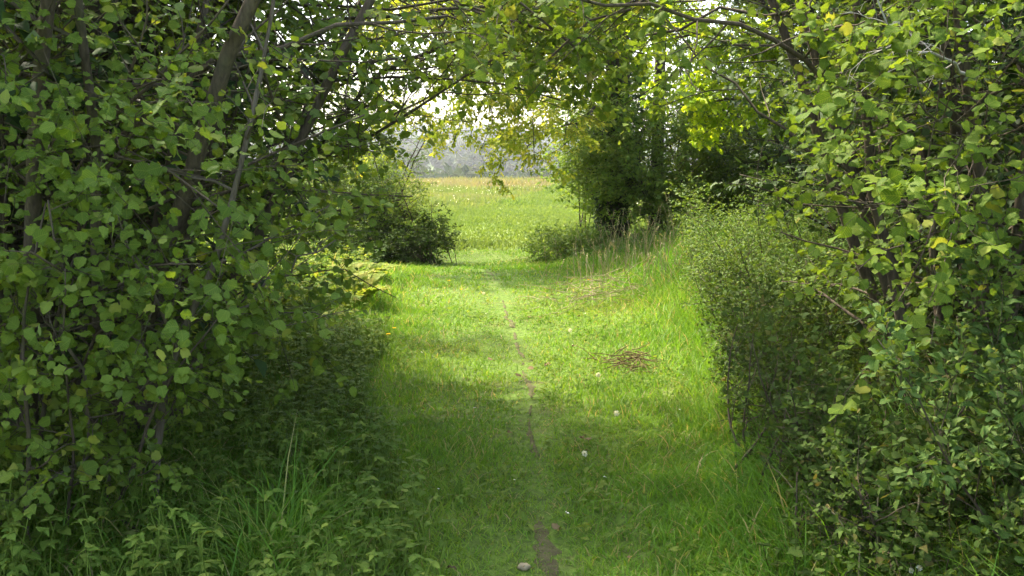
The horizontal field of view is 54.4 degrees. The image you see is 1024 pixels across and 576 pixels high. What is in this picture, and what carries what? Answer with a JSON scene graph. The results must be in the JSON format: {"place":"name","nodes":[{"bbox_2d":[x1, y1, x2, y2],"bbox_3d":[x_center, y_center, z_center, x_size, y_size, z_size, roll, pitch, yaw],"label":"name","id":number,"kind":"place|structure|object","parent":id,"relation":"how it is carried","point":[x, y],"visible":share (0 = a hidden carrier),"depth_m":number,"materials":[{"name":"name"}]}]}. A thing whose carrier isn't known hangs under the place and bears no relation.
{"place":"outdoors","nodes":[
{"label":"outdoors","id":0,"kind":"place"},
{"bbox_2d":[72,133,669,175],"bbox_3d":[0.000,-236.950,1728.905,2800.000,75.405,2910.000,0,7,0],"label":"hills","id":1,"kind":"structure","parent":0,"point":[455,155],"depth_m":841.12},
{"bbox_2d":[223,161,711,179],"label":"woodland","id":2,"kind":"object","parent":1,"relation":"on","point":[464,170],"visible":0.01,"depth_m":344.32,"materials":[{"name":"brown wood"}]},
{"bbox_2d":[224,123,775,173],"bbox_3d":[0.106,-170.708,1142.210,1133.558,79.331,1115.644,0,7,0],"label":"woodland","id":3,"kind":"object","parent":1,"relation":"on","point":[471,159],"visible":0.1,"depth_m":644.49,"materials":[{"name":"green plant"}]},
{"bbox_2d":[212,175,669,191],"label":"meadow grass","id":4,"kind":"structure","parent":0,"point":[511,182],"depth_m":52.13,"materials":[{"name":"plant"}]},
{"bbox_2d":[448,478,475,498],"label":"dock plant","id":5,"kind":"object","parent":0,"point":[458,487],"visible":0.81,"depth_m":4.58,"materials":[{"name":"green plant"}]},
{"bbox_2d":[196,206,825,305],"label":"grass","id":6,"kind":"structure","parent":0,"point":[426,269],"depth_m":13.13,"materials":[{"name":"green plant"}]},
{"bbox_2d":[247,186,774,208],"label":"meadow grass","id":7,"kind":"structure","parent":0,"point":[527,198],"depth_m":36.37,"materials":[{"name":"green plant"}]},
{"bbox_2d":[0,186,1023,575],"bbox_3d":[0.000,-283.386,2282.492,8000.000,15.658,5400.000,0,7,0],"label":"ground","id":8,"kind":"structure","parent":0,"point":[501,296],"depth_m":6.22,"materials":[{"name":"green plant"}]},
{"bbox_2d":[0,96,292,564],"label":"hazel sapling","id":9,"kind":"object","parent":8,"relation":"on","point":[17,374],"visible":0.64,"depth_m":3.62,"materials":[{"name":"green plant"}]},
{"bbox_2d":[3,0,355,390],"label":"hedge tree","id":10,"kind":"object","parent":8,"relation":"on","point":[129,53],"visible":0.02,"depth_m":7.09,"materials":[{"name":"green plant"}]},
{"bbox_2d":[0,0,389,423],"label":"hedge tree","id":11,"kind":"object","parent":8,"relation":"on","point":[25,25],"visible":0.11,"depth_m":4.94,"materials":[{"name":"green plant"}]},
{"bbox_2d":[0,0,390,521],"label":"hazel sapling","id":12,"kind":"object","parent":8,"relation":"on","point":[88,468],"visible":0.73,"depth_m":3.91,"materials":[{"name":"green plant"}]},
{"bbox_2d":[0,278,466,575],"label":"undergrowth","id":13,"kind":"object","parent":8,"relation":"on","point":[308,389],"visible":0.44,"depth_m":4.18,"materials":[{"name":"green plant"}]},
{"bbox_2d":[0,0,524,513],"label":"hazel tree","id":14,"kind":"object","parent":8,"relation":"on","point":[210,116],"visible":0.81,"depth_m":3.93,"materials":[{"name":"green plant"}]},
{"bbox_2d":[238,287,326,308],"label":"fern","id":15,"kind":"object","parent":8,"relation":"on","point":[304,289],"visible":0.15,"depth_m":9.43,"materials":[{"name":"green plant"}]},
{"bbox_2d":[196,225,372,330],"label":"undergrowth","id":16,"kind":"object","parent":8,"relation":"on","point":[340,258],"visible":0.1,"depth_m":9.94,"materials":[{"name":"green plant"}]},
{"bbox_2d":[255,256,315,270],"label":"fern","id":17,"kind":"object","parent":8,"relation":"on","point":[311,260],"visible":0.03,"depth_m":12.15,"materials":[{"name":"green plant"}]},
{"bbox_2d":[201,230,400,262],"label":"undergrowth","id":18,"kind":"object","parent":8,"relation":"on","point":[372,259],"visible":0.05,"depth_m":16.16,"materials":[{"name":"green plant"}]},
{"bbox_2d":[207,7,427,241],"bbox_3d":[-4.363,-2.886,18.097,4.660,4.572,4.804,4,9,31],"label":"hedge shrub","id":19,"kind":"object","parent":8,"relation":"on","point":[279,146],"visible":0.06,"depth_m":18.49,"materials":[{"name":"green plant"}]},
{"bbox_2d":[248,142,425,257],"bbox_3d":[-3.168,-1.665,17.858,3.243,2.415,4.336,0,7,0],"label":"thorn bush","id":20,"kind":"object","parent":8,"relation":"on","point":[363,222],"visible":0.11,"depth_m":17.04,"materials":[{"name":"green plant"}]},
{"bbox_2d":[293,261,390,283],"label":"fern","id":21,"kind":"object","parent":8,"relation":"on","point":[357,264],"visible":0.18,"depth_m":11.64,"materials":[{"name":"green plant"}]},
{"bbox_2d":[303,272,393,301],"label":"fern","id":22,"kind":"object","parent":8,"relation":"on","point":[372,280],"visible":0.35,"depth_m":10.85,"materials":[{"name":"green plant"}]},
{"bbox_2d":[309,260,403,272],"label":"fern","id":23,"kind":"object","parent":8,"relation":"on","point":[381,266],"visible":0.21,"depth_m":12.86,"materials":[{"name":"green plant"}]},
{"bbox_2d":[299,87,457,234],"bbox_3d":[-2.696,-2.602,20.278,3.459,3.292,3.356,1,7,6],"label":"hedge shrub","id":24,"kind":"object","parent":8,"relation":"on","point":[413,158],"visible":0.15,"depth_m":20.11,"materials":[{"name":"green plant"}]},
{"bbox_2d":[337,138,442,262],"bbox_3d":[-2.123,-1.493,17.126,2.175,2.214,1.547,4,8,28],"label":"hawthorn sapling","id":25,"kind":"object","parent":8,"relation":"on","point":[400,209],"visible":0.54,"depth_m":16.92,"materials":[{"name":"green plant"}]},
{"bbox_2d":[342,201,471,266],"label":"bramble bush","id":26,"kind":"object","parent":8,"relation":"on","point":[406,254],"visible":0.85,"depth_m":16.49,"materials":[{"name":"green plant"}]},
{"bbox_2d":[4,0,884,387],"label":"hazel tree","id":27,"kind":"object","parent":8,"relation":"on","point":[326,12],"visible":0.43,"depth_m":5.57,"materials":[{"name":"green plant"}]},
{"bbox_2d":[294,0,702,240],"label":"oak tree","id":28,"kind":"object","parent":8,"relation":"on","point":[503,138],"visible":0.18,"depth_m":14.74,"materials":[{"name":"green plant"}]},
{"bbox_2d":[517,563,530,570],"bbox_3d":[0.046,1.089,3.889,0.044,0.033,0.046,6,10,41],"label":"stone","id":29,"kind":"object","parent":8,"relation":"on","point":[527,566],"visible":1,"depth_m":3.88,"materials":[{"name":"grey stone"}]},
{"bbox_2d":[329,290,776,575],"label":"broadleaf weeds","id":30,"kind":"object","parent":8,"relation":"on","point":[619,520],"visible":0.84,"depth_m":6.06,"materials":[{"name":"green plant"}]},
{"bbox_2d":[551,523,561,529],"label":"dead leaf","id":31,"kind":"object","parent":8,"relation":"on","point":[555,526],"visible":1,"depth_m":4.22,"materials":[{"name":"brown plant"}]},
{"bbox_2d":[513,216,624,261],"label":"bramble bush","id":32,"kind":"object","parent":8,"relation":"on","point":[571,239],"visible":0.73,"depth_m":17.31,"materials":[{"name":"green plant"}]},
{"bbox_2d":[540,224,648,283],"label":"dry grass","id":33,"kind":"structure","parent":8,"relation":"on","point":[598,254],"depth_m":12.96,"materials":[{"name":"plant"}]},
{"bbox_2d":[514,254,675,317],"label":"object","id":34,"kind":"object","parent":8,"relation":"on","point":[594,293],"visible":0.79,"depth_m":11.28,"materials":[{"name":"plant"}]},
{"bbox_2d":[554,209,660,260],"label":"dry grass","id":35,"kind":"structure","parent":8,"relation":"on","point":[575,245],"depth_m":15.57,"materials":[{"name":"beige plant"}]},
{"bbox_2d":[528,85,691,240],"bbox_3d":[1.831,-2.402,19.532,3.188,3.155,4.195,0,7,0],"label":"thorn bush","id":36,"kind":"object","parent":8,"relation":"on","point":[583,180],"visible":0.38,"depth_m":18.44,"materials":[{"name":"green plant"}]},
{"bbox_2d":[576,342,665,373],"bbox_3d":[0.888,0.516,7.680,0.626,0.201,0.828,-3,8,-19],"label":"twig heap","id":37,"kind":"object","parent":8,"relation":"on","point":[636,358],"visible":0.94,"depth_m":7.66,"materials":[{"name":"brown wood"}]},
{"bbox_2d":[552,91,755,235],"bbox_3d":[2.820,-2.269,18.645,4.195,3.155,3.188,-5,9,-36],"label":"thorn bush","id":38,"kind":"object","parent":8,"relation":"on","point":[630,157],"visible":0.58,"depth_m":17.88,"materials":[{"name":"green plant"}]},
{"bbox_2d":[619,230,694,287],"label":"dry grass","id":39,"kind":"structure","parent":8,"relation":"on","point":[664,258],"depth_m":11.23,"materials":[{"name":"plant"}]},
{"bbox_2d":[593,193,723,259],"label":"dry grass","id":40,"kind":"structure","parent":8,"relation":"on","point":[654,220],"depth_m":13.96,"materials":[{"name":"beige plant"}]},
{"bbox_2d":[573,21,755,237],"bbox_3d":[3.195,-4.210,19.122,4.263,6.881,2.633,0,7,0],"label":"young tree","id":41,"kind":"object","parent":8,"relation":"on","point":[655,82],"visible":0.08,"depth_m":19.32,"materials":[{"name":"green plant"}]},
{"bbox_2d":[558,211,823,258],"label":"undergrowth","id":42,"kind":"object","parent":8,"relation":"on","point":[602,245],"visible":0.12,"depth_m":15.76,"materials":[{"name":"green plant"}]},
{"bbox_2d":[630,9,810,228],"bbox_3d":[5.087,-4.005,22.135,5.395,5.792,5.151,2,8,14],"label":"hedge tree","id":43,"kind":"object","parent":8,"relation":"on","point":[680,73],"visible":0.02,"depth_m":21.70,"materials":[{"name":"green plant"}]},
{"bbox_2d":[425,0,1023,429],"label":"hazel tree","id":44,"kind":"object","parent":8,"relation":"on","point":[955,216],"visible":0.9,"depth_m":4.25,"materials":[{"name":"green plant"}]},
{"bbox_2d":[839,0,994,119],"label":"dead branch","id":45,"kind":"object","parent":44,"relation":"hanging from","point":[940,57],"visible":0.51,"depth_m":4.04,"materials":[{"name":"grey wood"}]},
{"bbox_2d":[631,95,822,233],"bbox_3d":[4.513,-2.107,17.785,4.195,3.155,3.188,5,9,35],"label":"thorn bush","id":46,"kind":"object","parent":8,"relation":"on","point":[717,190],"visible":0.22,"depth_m":17.80,"materials":[{"name":"green plant"}]},
{"bbox_2d":[617,0,871,231],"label":"maple tree","id":47,"kind":"object","parent":8,"relation":"on","point":[707,101],"visible":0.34,"depth_m":11.62,"materials":[{"name":"green plant"}]},
{"bbox_2d":[679,10,892,229],"bbox_3d":[5.092,-2.826,16.296,4.586,4.923,4.379,0,7,0],"label":"hedge tree","id":48,"kind":"object","parent":8,"relation":"on","point":[780,148],"visible":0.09,"depth_m":16.64,"materials":[{"name":"green plant"}]},
{"bbox_2d":[663,167,949,323],"bbox_3d":[2.831,-0.349,8.904,2.860,1.465,3.166,0,7,0],"label":"thorn bush","id":49,"kind":"object","parent":8,"relation":"on","point":[695,270],"visible":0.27,"depth_m":8.84,"materials":[{"name":"green plant"}]},
{"bbox_2d":[696,0,973,219],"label":"hedge tree","id":50,"kind":"object","parent":8,"relation":"on","point":[724,33],"depth_m":20.24,"materials":[{"name":"green plant"}]},
{"bbox_2d":[646,0,1023,348],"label":"hedge tree","id":51,"kind":"object","parent":8,"relation":"on","point":[767,186],"visible":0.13,"depth_m":7.51,"materials":[{"name":"green plant"}]},
{"bbox_2d":[694,222,991,429],"bbox_3d":[2.123,0.283,6.246,1.963,1.317,2.589,0,7,0],"label":"bramble bush","id":52,"kind":"object","parent":8,"relation":"on","point":[766,294],"visible":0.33,"depth_m":6.11,"materials":[{"name":"green plant"}]},
{"bbox_2d":[826,503,860,575],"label":"dry stem","id":53,"kind":"object","parent":8,"relation":"on","point":[828,506],"visible":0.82,"depth_m":3.48,"materials":[{"name":"brown plant"}]},
{"bbox_2d":[665,159,1023,359],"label":"thorn bush","id":54,"kind":"object","parent":8,"relation":"on","point":[792,255],"visible":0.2,"depth_m":7.44,"materials":[{"name":"green plant"}]},
{"bbox_2d":[698,303,1021,575],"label":"undergrowth","id":55,"kind":"object","parent":8,"relation":"on","point":[795,551],"visible":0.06,"depth_m":3.65,"materials":[{"name":"green plant"}]},
{"bbox_2d":[713,266,1023,552],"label":"bramble bush","id":56,"kind":"object","parent":8,"relation":"on","point":[776,379],"visible":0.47,"depth_m":4.77,"materials":[{"name":"green plant"}]},
{"bbox_2d":[875,479,880,575],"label":"dry stem","id":57,"kind":"object","parent":8,"relation":"on","point":[876,519],"visible":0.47,"depth_m":3.48,"materials":[{"name":"brown plant"}]},
{"bbox_2d":[753,343,1023,575],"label":"bramble bush","id":58,"kind":"object","parent":8,"relation":"on","point":[907,517],"visible":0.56,"depth_m":3.57,"materials":[{"name":"green plant"}]},
{"bbox_2d":[754,0,1023,240],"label":"hedge tree","id":59,"kind":"object","parent":8,"relation":"on","point":[883,138],"visible":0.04,"depth_m":9.62,"materials":[{"name":"green plant"}]},
{"bbox_2d":[909,565,922,575],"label":"white flower","id":60,"kind":"object","parent":8,"relation":"on","point":[919,567],"visible":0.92,"depth_m":3.40,"materials":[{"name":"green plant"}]},
{"bbox_2d":[910,493,922,575],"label":"dry stem","id":61,"kind":"object","parent":8,"relation":"on","point":[918,496],"visible":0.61,"depth_m":3.48,"materials":[{"name":"brown plant"}]},
{"bbox_2d":[823,0,1023,414],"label":"hedge tree","id":62,"kind":"object","parent":8,"relation":"on","point":[892,92],"visible":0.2,"depth_m":4.92,"materials":[{"name":"green plant"}]},
{"bbox_2d":[857,222,1023,572],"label":"sloe bush","id":63,"kind":"object","parent":8,"relation":"on","point":[982,454],"visible":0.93,"depth_m":3.33,"materials":[{"name":"green plant"}]},
{"bbox_2d":[862,2,1023,187],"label":"hedge tree","id":64,"kind":"object","parent":8,"relation":"on","point":[975,67],"visible":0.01,"depth_m":12.43,"materials":[{"name":"green plant"}]},
{"bbox_2d":[489,272,561,575],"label":"footpath","id":65,"kind":"structure","parent":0,"point":[552,567],"depth_m":4.18,"materials":[{"name":"brown soil"}]},
{"bbox_2d":[55,248,1019,421],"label":"grass","id":66,"kind":"structure","parent":0,"point":[665,300],"depth_m":8.04,"materials":[{"name":"green plant"}]},
{"bbox_2d":[201,202,921,250],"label":"meadow grass","id":67,"kind":"structure","parent":0,"point":[474,214],"depth_m":24.64,"materials":[{"name":"green plant"}]},
{"bbox_2d":[138,0,996,139],"label":"sky","id":68,"kind":"structure","parent":0,"point":[444,102],"materials":[{"name":"white"}]},
{"bbox_2d":[567,219,696,287],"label":"dry grass","id":69,"kind":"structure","parent":0,"point":[616,257],"depth_m":12.23,"materials":[{"name":"beige plant"}]}
]}

